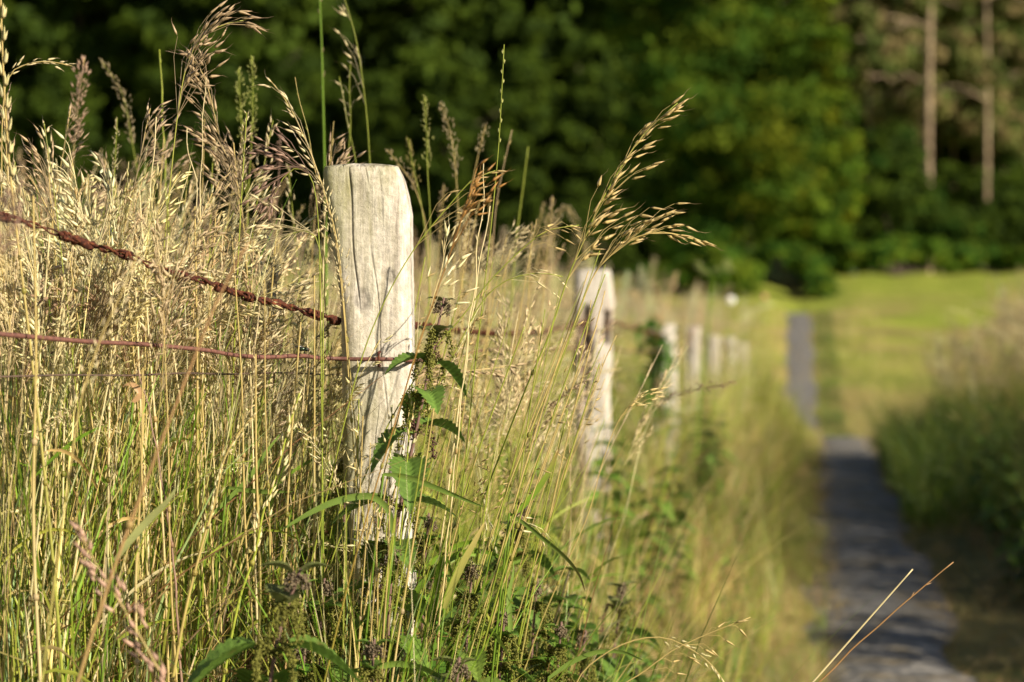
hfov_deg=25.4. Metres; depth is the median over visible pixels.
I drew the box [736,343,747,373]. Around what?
fence post
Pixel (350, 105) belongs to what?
grass stalk
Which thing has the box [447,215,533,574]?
grass stalk
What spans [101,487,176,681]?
grass shoot
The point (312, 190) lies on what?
grass stalk
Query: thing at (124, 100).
grass stalk
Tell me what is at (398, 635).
grass stalk
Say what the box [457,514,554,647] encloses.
grass stalk
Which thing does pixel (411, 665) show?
grass shoot
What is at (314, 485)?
grass stalk
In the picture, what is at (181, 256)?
grass stalk
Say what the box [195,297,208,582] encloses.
grass stalk
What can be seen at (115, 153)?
grass stalk
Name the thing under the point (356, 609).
nettle
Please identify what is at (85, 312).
grass stalk
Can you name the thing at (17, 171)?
grass stalk
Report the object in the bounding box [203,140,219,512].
grass stalk
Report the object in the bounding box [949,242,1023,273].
bush
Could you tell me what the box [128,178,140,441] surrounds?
grass stalk
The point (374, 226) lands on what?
fence post
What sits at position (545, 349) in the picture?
grass stalk
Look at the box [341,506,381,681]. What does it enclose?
grass stalk
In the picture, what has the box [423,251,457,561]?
grass stalk
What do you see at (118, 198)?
grass stalk
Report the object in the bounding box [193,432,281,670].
grass shoot
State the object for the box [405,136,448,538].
grass stalk
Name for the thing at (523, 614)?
grass stalk
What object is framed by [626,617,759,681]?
grass stalk
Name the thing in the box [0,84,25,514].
grass stalk
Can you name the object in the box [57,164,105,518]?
grass stalk
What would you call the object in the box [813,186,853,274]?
shrub
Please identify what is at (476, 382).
grass stalk
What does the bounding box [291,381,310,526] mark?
grass stalk
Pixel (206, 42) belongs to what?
grass stalk
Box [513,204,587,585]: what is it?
grass stalk
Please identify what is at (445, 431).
grass stalk
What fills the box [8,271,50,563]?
grass stalk
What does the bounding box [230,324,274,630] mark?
grass stalk
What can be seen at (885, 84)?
pine tree
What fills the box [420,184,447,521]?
grass stalk
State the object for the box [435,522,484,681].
grass shoot
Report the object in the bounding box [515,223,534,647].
grass stalk
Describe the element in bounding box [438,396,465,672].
grass stalk
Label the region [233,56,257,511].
grass stalk
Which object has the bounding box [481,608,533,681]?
nettle
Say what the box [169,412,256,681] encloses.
grass stalk
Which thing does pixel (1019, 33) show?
broadleaf tree
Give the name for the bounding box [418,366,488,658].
grass stalk
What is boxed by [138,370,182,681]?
grass stalk
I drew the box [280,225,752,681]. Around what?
green grass
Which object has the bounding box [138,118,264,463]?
grass stalk
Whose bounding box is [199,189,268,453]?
grass stalk
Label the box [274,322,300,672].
grass stalk
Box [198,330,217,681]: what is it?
grass stalk
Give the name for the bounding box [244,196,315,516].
grass stalk
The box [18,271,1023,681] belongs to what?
ground
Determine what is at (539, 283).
grass stalk
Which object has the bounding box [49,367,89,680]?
grass stalk
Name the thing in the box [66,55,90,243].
grass stalk
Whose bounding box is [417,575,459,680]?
nettle
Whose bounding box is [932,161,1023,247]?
bush
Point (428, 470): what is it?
grass stalk
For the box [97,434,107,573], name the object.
grass stalk
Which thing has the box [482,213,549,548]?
grass stalk
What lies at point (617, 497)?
leafy undergrowth
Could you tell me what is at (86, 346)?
grass stalk
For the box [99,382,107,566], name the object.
grass stalk
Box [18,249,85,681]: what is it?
grass stalk
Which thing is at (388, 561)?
grass stalk
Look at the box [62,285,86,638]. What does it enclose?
grass stalk
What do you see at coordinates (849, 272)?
broadleaf tree
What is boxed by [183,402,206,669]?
grass stalk
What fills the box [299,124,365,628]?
grass stalk
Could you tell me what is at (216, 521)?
grass stalk
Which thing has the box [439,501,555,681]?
nettle
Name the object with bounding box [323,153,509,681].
grass stalk
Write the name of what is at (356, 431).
grass stalk
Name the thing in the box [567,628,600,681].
nettle
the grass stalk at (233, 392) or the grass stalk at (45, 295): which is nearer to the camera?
the grass stalk at (45, 295)
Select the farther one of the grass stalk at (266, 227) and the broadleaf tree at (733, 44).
the broadleaf tree at (733, 44)
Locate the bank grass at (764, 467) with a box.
[262,345,1023,681]
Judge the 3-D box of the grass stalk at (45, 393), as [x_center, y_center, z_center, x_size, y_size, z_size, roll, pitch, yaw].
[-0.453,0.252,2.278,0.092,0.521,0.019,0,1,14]
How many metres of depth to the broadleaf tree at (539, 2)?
77.53 m
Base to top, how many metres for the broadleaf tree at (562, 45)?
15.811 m
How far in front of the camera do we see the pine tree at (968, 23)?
79.89 m
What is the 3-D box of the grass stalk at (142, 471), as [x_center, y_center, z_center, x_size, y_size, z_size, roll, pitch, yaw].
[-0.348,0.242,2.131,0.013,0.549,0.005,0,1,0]
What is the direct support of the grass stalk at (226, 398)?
on the ground at (896, 333)
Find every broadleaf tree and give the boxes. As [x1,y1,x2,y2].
[0,0,46,88]
[0,0,46,148]
[0,0,191,251]
[0,2,33,157]
[0,83,47,233]
[1,4,139,239]
[13,60,117,237]
[99,39,219,249]
[107,0,360,272]
[185,58,279,271]
[193,0,371,227]
[253,44,354,272]
[299,0,380,73]
[315,0,536,273]
[316,68,424,254]
[376,0,570,254]
[409,58,510,271]
[479,48,570,272]
[495,0,695,268]
[534,0,772,270]
[543,65,648,268]
[596,0,874,265]
[609,70,698,270]
[698,0,831,246]
[781,112,864,274]
[791,0,880,248]
[831,117,984,273]
[836,76,924,275]
[845,268,868,275]
[914,117,969,274]
[948,0,1023,191]
[956,74,1023,272]
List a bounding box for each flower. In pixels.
[727,296,734,376]
[762,295,767,404]
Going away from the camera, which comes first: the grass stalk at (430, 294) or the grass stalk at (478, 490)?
the grass stalk at (478, 490)
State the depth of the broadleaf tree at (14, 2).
81.20 m
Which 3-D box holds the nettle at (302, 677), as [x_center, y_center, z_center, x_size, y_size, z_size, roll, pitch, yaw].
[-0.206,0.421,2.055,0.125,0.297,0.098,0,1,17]
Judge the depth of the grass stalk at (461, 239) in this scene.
3.01 m
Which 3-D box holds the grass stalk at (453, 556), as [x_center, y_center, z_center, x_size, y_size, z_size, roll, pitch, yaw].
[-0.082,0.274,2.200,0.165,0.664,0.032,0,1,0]
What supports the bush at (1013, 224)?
on the ground at (896, 333)
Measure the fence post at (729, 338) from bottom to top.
0.491 m
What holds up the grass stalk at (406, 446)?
on the ground at (896, 333)
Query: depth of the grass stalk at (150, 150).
2.25 m
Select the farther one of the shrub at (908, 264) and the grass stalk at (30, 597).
the shrub at (908, 264)
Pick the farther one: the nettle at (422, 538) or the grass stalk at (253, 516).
the nettle at (422, 538)
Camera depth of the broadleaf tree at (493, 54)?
77.60 m
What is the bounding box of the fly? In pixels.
[295,345,308,352]
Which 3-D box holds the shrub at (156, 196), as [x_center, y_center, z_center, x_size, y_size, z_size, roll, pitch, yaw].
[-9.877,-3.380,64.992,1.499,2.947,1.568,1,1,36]
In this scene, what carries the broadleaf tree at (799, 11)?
on the ground at (896, 333)
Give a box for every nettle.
[188,560,360,681]
[230,639,255,674]
[282,578,353,681]
[286,441,356,634]
[293,647,316,681]
[309,604,412,681]
[322,296,466,681]
[345,547,434,681]
[354,639,392,681]
[414,513,461,681]
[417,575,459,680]
[425,562,509,681]
[428,655,478,681]
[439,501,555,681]
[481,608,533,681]
[488,578,575,681]
[526,621,587,681]
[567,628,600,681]
[585,580,659,681]
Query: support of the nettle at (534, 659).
on the ground at (896, 333)
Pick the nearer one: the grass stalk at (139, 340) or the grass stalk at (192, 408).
the grass stalk at (139, 340)
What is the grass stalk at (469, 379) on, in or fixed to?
on the ground at (896, 333)
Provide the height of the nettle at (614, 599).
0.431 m
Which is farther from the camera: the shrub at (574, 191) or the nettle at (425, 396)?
the shrub at (574, 191)
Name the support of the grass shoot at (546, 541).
on the ground at (896, 333)
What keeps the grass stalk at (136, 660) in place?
on the ground at (896, 333)
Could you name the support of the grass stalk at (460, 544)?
on the ground at (896, 333)
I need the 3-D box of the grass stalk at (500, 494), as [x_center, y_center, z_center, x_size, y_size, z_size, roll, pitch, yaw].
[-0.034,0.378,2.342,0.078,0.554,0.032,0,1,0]
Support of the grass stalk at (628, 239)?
on the ground at (896, 333)
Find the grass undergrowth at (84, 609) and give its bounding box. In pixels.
[0,153,878,681]
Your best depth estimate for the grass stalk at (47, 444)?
2.01 m
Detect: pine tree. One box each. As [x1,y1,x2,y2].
[800,0,946,272]
[822,0,1012,272]
[833,0,962,165]
[851,0,983,270]
[879,0,1023,270]
[887,10,1023,188]
[905,0,1023,201]
[935,15,1023,162]
[936,19,1001,273]
[957,26,1023,171]
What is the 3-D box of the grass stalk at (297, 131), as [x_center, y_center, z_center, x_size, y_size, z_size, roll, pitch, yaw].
[-0.193,0.154,2.246,0.133,0.847,0.034,0,1,0]
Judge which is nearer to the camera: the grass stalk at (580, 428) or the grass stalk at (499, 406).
the grass stalk at (580, 428)
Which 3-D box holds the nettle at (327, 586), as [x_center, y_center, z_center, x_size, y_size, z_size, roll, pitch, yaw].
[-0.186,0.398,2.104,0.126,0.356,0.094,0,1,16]
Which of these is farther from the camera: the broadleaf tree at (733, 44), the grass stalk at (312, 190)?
the broadleaf tree at (733, 44)
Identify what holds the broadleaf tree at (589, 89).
on the ground at (896, 333)
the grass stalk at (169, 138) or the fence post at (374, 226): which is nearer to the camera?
the fence post at (374, 226)
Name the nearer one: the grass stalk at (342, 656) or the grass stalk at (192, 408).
the grass stalk at (342, 656)
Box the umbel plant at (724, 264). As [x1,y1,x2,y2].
[692,257,734,510]
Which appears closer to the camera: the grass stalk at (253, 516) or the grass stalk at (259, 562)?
the grass stalk at (259, 562)
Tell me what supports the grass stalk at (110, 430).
on the ground at (896, 333)
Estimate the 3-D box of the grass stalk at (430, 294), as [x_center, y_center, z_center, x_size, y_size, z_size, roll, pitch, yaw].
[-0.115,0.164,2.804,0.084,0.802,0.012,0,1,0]
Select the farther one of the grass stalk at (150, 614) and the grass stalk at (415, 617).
the grass stalk at (415, 617)
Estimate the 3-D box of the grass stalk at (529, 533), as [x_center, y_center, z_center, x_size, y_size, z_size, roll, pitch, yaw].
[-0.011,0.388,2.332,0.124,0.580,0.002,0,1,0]
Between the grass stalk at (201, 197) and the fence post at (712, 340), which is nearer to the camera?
the grass stalk at (201, 197)
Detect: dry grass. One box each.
[0,122,526,681]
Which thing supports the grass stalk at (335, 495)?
on the ground at (896, 333)
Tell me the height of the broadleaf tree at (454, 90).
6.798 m
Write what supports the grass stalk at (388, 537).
on the ground at (896, 333)
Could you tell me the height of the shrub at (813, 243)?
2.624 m
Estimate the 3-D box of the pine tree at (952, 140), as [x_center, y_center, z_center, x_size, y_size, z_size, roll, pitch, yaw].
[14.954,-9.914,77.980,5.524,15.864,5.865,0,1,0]
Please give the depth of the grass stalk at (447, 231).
2.15 m
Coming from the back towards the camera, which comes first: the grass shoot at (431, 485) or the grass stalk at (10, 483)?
the grass stalk at (10, 483)
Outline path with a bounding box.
[782,313,976,681]
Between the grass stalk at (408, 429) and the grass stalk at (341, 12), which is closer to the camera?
the grass stalk at (408, 429)
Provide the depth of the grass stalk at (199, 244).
2.25 m
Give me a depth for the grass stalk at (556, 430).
2.30 m
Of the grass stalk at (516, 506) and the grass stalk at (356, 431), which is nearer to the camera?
the grass stalk at (356, 431)
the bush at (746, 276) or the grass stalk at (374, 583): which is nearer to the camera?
the grass stalk at (374, 583)
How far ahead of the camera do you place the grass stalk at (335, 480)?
2.15 m
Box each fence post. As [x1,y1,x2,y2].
[323,163,417,681]
[573,269,614,554]
[649,324,677,476]
[684,326,699,424]
[705,335,719,396]
[723,337,735,378]
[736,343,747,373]
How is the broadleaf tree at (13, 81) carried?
on the ground at (896, 333)
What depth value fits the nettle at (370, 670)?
1.98 m
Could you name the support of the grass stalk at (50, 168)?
on the ground at (896, 333)
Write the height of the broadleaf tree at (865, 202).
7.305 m
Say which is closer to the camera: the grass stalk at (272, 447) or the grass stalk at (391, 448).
the grass stalk at (391, 448)
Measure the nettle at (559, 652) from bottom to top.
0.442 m
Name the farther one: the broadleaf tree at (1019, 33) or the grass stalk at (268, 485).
the broadleaf tree at (1019, 33)
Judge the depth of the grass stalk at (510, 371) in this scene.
2.57 m
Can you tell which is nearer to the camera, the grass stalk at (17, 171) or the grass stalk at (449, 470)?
the grass stalk at (449, 470)
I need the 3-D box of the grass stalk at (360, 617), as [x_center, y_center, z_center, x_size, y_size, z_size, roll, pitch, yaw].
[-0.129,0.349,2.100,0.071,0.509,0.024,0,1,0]
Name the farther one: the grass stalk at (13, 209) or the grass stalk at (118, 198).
the grass stalk at (118, 198)
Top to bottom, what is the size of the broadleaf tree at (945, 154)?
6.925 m
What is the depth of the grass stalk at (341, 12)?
2.75 m
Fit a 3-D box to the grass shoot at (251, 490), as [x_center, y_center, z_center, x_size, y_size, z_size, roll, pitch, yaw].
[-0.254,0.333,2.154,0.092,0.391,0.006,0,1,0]
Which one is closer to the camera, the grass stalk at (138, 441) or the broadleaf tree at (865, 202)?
the grass stalk at (138, 441)
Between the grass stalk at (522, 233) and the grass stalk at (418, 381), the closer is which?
the grass stalk at (418, 381)
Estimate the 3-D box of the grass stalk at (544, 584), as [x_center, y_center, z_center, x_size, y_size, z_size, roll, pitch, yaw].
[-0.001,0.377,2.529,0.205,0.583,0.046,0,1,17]
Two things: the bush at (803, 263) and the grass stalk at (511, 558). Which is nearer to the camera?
the grass stalk at (511, 558)
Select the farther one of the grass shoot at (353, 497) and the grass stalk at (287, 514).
the grass stalk at (287, 514)
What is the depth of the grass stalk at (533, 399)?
2.95 m
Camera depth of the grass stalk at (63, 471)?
2.09 m
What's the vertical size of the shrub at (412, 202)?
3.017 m
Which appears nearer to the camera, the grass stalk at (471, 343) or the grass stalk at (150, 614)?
the grass stalk at (150, 614)
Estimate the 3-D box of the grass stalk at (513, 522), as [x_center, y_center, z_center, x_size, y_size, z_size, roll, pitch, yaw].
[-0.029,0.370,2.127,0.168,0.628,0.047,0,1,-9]
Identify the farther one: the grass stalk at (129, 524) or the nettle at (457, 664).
the nettle at (457, 664)
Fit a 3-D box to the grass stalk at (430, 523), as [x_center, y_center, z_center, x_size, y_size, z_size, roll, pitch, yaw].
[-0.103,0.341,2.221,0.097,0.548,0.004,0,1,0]
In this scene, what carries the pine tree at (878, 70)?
on the ground at (896, 333)
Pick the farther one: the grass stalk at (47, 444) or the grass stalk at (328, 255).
the grass stalk at (328, 255)
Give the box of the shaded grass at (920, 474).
[848,267,1023,681]
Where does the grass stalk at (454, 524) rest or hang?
on the ground at (896, 333)
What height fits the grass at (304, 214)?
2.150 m
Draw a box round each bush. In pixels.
[625,240,766,296]
[740,241,842,298]
[760,259,808,289]
[834,231,968,275]
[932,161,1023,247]
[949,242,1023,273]
[962,189,1023,273]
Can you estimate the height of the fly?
0.008 m
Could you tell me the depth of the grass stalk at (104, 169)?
2.45 m
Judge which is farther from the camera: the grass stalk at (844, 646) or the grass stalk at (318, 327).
the grass stalk at (318, 327)
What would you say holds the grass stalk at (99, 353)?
on the ground at (896, 333)
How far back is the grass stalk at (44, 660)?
1.72 m
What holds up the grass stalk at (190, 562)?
on the ground at (896, 333)
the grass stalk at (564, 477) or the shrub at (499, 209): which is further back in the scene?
the shrub at (499, 209)
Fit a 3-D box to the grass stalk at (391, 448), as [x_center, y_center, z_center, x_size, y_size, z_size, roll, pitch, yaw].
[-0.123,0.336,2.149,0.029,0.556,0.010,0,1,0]
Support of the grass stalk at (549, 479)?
on the ground at (896, 333)
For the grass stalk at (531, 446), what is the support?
on the ground at (896, 333)
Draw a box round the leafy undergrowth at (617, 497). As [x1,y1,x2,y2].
[1,370,758,681]
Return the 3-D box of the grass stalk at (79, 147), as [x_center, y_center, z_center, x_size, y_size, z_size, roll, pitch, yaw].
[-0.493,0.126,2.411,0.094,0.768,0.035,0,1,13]
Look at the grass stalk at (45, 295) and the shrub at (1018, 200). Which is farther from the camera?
the shrub at (1018, 200)
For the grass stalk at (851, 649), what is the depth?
2.25 m
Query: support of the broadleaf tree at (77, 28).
on the ground at (896, 333)
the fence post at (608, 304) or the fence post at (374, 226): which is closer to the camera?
the fence post at (374, 226)
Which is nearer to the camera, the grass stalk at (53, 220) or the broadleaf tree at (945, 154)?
the grass stalk at (53, 220)
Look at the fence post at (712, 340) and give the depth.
12.90 m
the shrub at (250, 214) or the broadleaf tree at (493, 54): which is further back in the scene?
the broadleaf tree at (493, 54)
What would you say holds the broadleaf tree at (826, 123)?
on the ground at (896, 333)
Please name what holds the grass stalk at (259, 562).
on the ground at (896, 333)
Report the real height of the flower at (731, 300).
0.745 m
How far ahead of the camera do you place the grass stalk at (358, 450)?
2.17 m
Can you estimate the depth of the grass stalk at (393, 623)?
2.00 m
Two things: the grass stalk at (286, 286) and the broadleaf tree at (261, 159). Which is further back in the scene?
the broadleaf tree at (261, 159)
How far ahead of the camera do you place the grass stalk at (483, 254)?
2.80 m
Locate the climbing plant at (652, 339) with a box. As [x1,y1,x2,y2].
[632,319,682,444]
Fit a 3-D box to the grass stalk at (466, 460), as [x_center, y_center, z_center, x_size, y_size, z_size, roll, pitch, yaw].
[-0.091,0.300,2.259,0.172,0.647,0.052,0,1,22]
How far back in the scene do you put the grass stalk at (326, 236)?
2.94 m
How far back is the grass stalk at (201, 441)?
2.22 m
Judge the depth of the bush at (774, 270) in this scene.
53.60 m
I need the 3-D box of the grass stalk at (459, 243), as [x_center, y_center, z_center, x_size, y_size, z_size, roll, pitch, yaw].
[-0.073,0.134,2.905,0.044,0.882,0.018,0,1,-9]
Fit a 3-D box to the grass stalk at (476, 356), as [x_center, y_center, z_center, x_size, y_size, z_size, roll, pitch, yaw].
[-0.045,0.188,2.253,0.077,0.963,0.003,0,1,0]
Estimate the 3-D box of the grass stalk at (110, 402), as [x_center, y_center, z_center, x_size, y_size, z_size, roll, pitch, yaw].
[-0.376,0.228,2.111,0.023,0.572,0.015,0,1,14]
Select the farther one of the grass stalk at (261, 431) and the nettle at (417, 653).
the grass stalk at (261, 431)
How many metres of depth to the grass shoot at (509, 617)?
2.20 m
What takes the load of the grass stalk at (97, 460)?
on the ground at (896, 333)
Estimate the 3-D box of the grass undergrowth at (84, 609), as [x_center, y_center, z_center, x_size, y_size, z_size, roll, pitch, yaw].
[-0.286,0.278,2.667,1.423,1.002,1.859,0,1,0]
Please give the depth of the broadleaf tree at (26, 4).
84.04 m
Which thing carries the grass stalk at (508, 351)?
on the ground at (896, 333)
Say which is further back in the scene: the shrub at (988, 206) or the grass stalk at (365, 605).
the shrub at (988, 206)
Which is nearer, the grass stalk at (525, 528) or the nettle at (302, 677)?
the nettle at (302, 677)
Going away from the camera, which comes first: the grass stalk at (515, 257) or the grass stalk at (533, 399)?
the grass stalk at (515, 257)
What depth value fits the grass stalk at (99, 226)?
2.62 m
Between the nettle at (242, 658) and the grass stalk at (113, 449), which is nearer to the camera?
the grass stalk at (113, 449)
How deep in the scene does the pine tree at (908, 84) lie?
75.47 m
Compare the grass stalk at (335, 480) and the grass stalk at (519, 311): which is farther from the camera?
the grass stalk at (519, 311)
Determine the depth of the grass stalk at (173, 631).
2.05 m
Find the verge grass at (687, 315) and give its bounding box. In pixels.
[1,159,793,623]
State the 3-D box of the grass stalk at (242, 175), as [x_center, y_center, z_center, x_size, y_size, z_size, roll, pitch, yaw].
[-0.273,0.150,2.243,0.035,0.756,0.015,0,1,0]
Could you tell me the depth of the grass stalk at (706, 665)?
2.05 m
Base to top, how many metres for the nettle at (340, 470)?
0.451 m
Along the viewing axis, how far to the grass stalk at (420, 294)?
2.33 m
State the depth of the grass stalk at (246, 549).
2.13 m
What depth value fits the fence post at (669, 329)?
7.61 m
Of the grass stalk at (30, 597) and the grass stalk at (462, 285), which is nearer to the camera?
the grass stalk at (30, 597)
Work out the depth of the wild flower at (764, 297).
15.50 m
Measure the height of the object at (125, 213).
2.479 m
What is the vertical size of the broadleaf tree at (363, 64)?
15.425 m
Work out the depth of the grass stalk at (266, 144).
2.51 m
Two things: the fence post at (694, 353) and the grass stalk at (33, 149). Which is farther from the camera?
the fence post at (694, 353)
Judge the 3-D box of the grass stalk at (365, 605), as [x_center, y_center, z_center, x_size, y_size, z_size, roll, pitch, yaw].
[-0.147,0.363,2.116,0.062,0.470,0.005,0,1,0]
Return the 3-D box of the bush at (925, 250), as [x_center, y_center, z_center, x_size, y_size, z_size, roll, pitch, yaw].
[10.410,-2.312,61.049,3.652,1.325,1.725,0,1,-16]
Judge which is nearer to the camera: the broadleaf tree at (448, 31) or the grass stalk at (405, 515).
the grass stalk at (405, 515)
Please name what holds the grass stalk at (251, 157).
on the ground at (896, 333)
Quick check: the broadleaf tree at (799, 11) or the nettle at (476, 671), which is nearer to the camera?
the nettle at (476, 671)
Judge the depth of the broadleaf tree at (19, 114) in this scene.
69.83 m
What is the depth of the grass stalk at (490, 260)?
2.69 m
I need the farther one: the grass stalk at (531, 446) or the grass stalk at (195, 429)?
the grass stalk at (195, 429)
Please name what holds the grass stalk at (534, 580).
on the ground at (896, 333)
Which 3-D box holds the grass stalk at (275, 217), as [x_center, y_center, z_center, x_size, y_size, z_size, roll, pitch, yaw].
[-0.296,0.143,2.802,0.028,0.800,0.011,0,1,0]
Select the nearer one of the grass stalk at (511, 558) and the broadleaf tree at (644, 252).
the grass stalk at (511, 558)
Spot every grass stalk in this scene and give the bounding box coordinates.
[0,0,63,681]
[0,55,75,310]
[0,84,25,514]
[0,181,28,273]
[0,419,19,572]
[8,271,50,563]
[9,160,42,418]
[13,163,206,680]
[14,120,60,517]
[17,235,63,681]
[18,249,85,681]
[21,101,89,488]
[21,351,66,507]
[30,360,60,681]
[31,196,41,681]
[40,119,100,681]
[41,244,143,681]
[43,177,131,511]
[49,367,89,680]
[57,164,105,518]
[59,277,84,675]
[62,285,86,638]
[64,237,108,547]
[65,517,165,681]
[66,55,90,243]
[69,254,121,679]
[76,241,250,681]
[79,207,104,569]
[80,148,123,369]
[84,230,99,532]
[85,456,252,678]
[91,100,180,525]
[96,185,111,229]
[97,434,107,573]
[99,58,159,388]
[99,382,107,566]
[100,280,116,673]
[107,242,118,681]
[108,205,111,679]
[109,254,141,590]
[111,118,120,196]
[111,190,169,681]
[113,178,128,270]
[115,377,153,662]
[122,244,141,624]
[123,117,156,671]
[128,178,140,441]
[128,314,145,639]
[129,302,157,681]
[130,249,140,591]
[132,266,152,661]
[134,368,143,681]
[137,315,146,658]
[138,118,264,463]
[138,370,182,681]
[143,0,273,577]
[146,129,194,471]
[147,188,215,681]
[155,295,172,559]
[159,49,170,306]
[163,322,177,681]
[164,180,187,468]
[169,44,267,627]
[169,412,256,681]
[183,290,202,594]
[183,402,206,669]
[186,133,222,676]
[186,212,216,673]
[187,265,214,508]
[188,237,212,675]
[190,307,228,565]
[194,207,202,681]
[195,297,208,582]
[196,119,205,490]
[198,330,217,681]
[199,83,209,678]
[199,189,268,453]
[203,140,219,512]
[206,216,241,562]
[209,120,261,622]
[214,116,279,495]
[215,122,263,309]
[218,296,234,523]
[220,274,243,576]
[222,303,267,615]
[222,387,302,681]
[223,111,250,667]
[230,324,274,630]
[231,235,255,653]
[232,121,324,661]
[232,192,323,680]
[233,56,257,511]
[235,66,257,458]
[241,337,257,640]
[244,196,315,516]
[247,230,276,636]
[252,163,325,484]
[254,75,368,599]
[255,354,260,670]
[263,280,270,676]
[264,139,282,536]
[269,286,277,527]
[271,391,275,542]
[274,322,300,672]
[277,391,288,581]
[282,163,312,500]
[287,362,310,668]
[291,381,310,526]
[294,422,352,667]
[295,78,341,646]
[295,170,505,634]
[296,222,584,662]
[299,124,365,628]
[300,181,328,472]
[307,121,333,497]
[310,313,436,617]
[312,276,316,681]
[313,170,364,625]
[315,203,329,587]
[318,0,330,511]
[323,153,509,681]
[329,64,360,163]
[332,0,369,162]
[338,268,570,645]
[339,77,355,162]
[341,481,346,681]
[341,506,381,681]
[344,421,371,626]
[345,215,478,636]
[346,443,401,681]
[347,416,380,667]
[348,399,362,655]
[352,479,387,681]
[367,410,409,639]
[368,502,375,592]
[368,513,377,681]
[372,500,409,680]
[374,466,400,659]
[374,497,397,681]
[378,449,422,621]
[380,405,396,625]
[383,368,428,669]
[383,415,428,681]
[385,149,447,614]
[389,384,415,672]
[390,317,474,675]
[391,408,434,681]
[394,287,507,626]
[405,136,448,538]
[405,410,456,635]
[409,327,524,679]
[409,456,446,661]
[411,318,509,679]
[414,257,439,389]
[416,203,478,556]
[416,334,474,578]
[416,429,442,514]
[418,88,696,679]
[418,290,506,581]
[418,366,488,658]
[420,95,434,564]
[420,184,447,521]
[421,440,492,680]
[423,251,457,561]
[424,389,493,641]
[425,206,490,680]
[425,257,505,646]
[427,239,504,563]
[430,302,585,634]
[431,208,479,516]
[433,216,472,557]
[435,164,484,670]
[437,249,510,554]
[438,101,469,584]
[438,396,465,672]
[445,202,722,672]
[446,44,504,665]
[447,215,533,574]
[454,123,488,600]
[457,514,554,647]
[459,338,562,647]
[462,403,566,680]
[463,316,554,680]
[463,455,511,646]
[464,281,583,618]
[465,235,535,585]
[467,271,588,680]
[468,250,599,680]
[468,445,513,642]
[471,290,559,680]
[472,130,511,617]
[472,325,550,660]
[473,274,605,679]
[473,339,604,678]
[473,432,508,579]
[475,219,536,639]
[478,233,496,602]
[482,202,546,519]
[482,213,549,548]
[484,325,596,650]
[485,195,489,598]
[485,300,598,648]
[491,260,506,611]
[494,264,605,648]
[494,438,560,661]
[495,147,528,592]
[495,310,544,677]
[497,335,616,676]
[510,363,600,680]
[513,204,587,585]
[513,379,604,621]
[513,410,567,677]
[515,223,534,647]
[515,355,604,649]
[516,291,604,681]
[519,195,557,586]
[520,387,667,681]
[523,420,604,654]
[539,202,552,520]
[576,637,723,681]
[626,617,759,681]
[812,569,912,681]
[818,562,953,681]
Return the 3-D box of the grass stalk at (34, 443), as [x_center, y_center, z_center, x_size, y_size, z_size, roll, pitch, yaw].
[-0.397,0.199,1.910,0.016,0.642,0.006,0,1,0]
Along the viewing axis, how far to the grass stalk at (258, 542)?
2.05 m
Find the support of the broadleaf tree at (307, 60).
on the ground at (896, 333)
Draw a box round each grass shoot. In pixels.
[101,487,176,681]
[106,382,141,678]
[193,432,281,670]
[206,486,292,681]
[281,493,395,662]
[346,661,442,681]
[361,473,482,677]
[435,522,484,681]
[490,512,584,681]
[493,449,558,677]
[505,562,513,681]
[547,649,643,681]
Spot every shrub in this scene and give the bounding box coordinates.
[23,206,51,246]
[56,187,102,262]
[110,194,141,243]
[144,172,191,254]
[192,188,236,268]
[234,175,286,271]
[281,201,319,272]
[405,180,418,260]
[415,181,461,272]
[463,176,507,272]
[511,195,548,272]
[548,178,600,269]
[600,202,638,272]
[777,207,816,250]
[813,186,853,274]
[859,195,887,274]
[894,175,931,271]
[933,202,966,274]
[969,200,1005,273]
[1003,196,1023,272]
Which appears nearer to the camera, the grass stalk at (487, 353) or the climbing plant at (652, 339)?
the grass stalk at (487, 353)
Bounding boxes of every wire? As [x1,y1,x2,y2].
[0,211,742,350]
[0,332,742,362]
[0,367,660,379]
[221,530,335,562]
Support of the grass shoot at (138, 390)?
on the ground at (896, 333)
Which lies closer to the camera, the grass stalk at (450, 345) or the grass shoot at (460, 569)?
the grass shoot at (460, 569)
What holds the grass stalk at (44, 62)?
on the ground at (896, 333)
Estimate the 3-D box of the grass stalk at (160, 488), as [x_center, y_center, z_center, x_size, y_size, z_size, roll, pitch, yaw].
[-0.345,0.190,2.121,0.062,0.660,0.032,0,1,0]
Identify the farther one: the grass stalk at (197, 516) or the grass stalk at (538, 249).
the grass stalk at (538, 249)
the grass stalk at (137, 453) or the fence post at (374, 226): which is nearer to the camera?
the grass stalk at (137, 453)
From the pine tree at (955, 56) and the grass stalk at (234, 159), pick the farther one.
the pine tree at (955, 56)
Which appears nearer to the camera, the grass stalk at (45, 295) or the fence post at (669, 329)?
the grass stalk at (45, 295)
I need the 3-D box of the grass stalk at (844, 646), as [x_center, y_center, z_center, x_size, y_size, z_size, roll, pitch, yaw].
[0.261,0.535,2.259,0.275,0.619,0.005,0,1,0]
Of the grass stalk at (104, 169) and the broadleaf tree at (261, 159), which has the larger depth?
the broadleaf tree at (261, 159)
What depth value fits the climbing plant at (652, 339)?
7.49 m

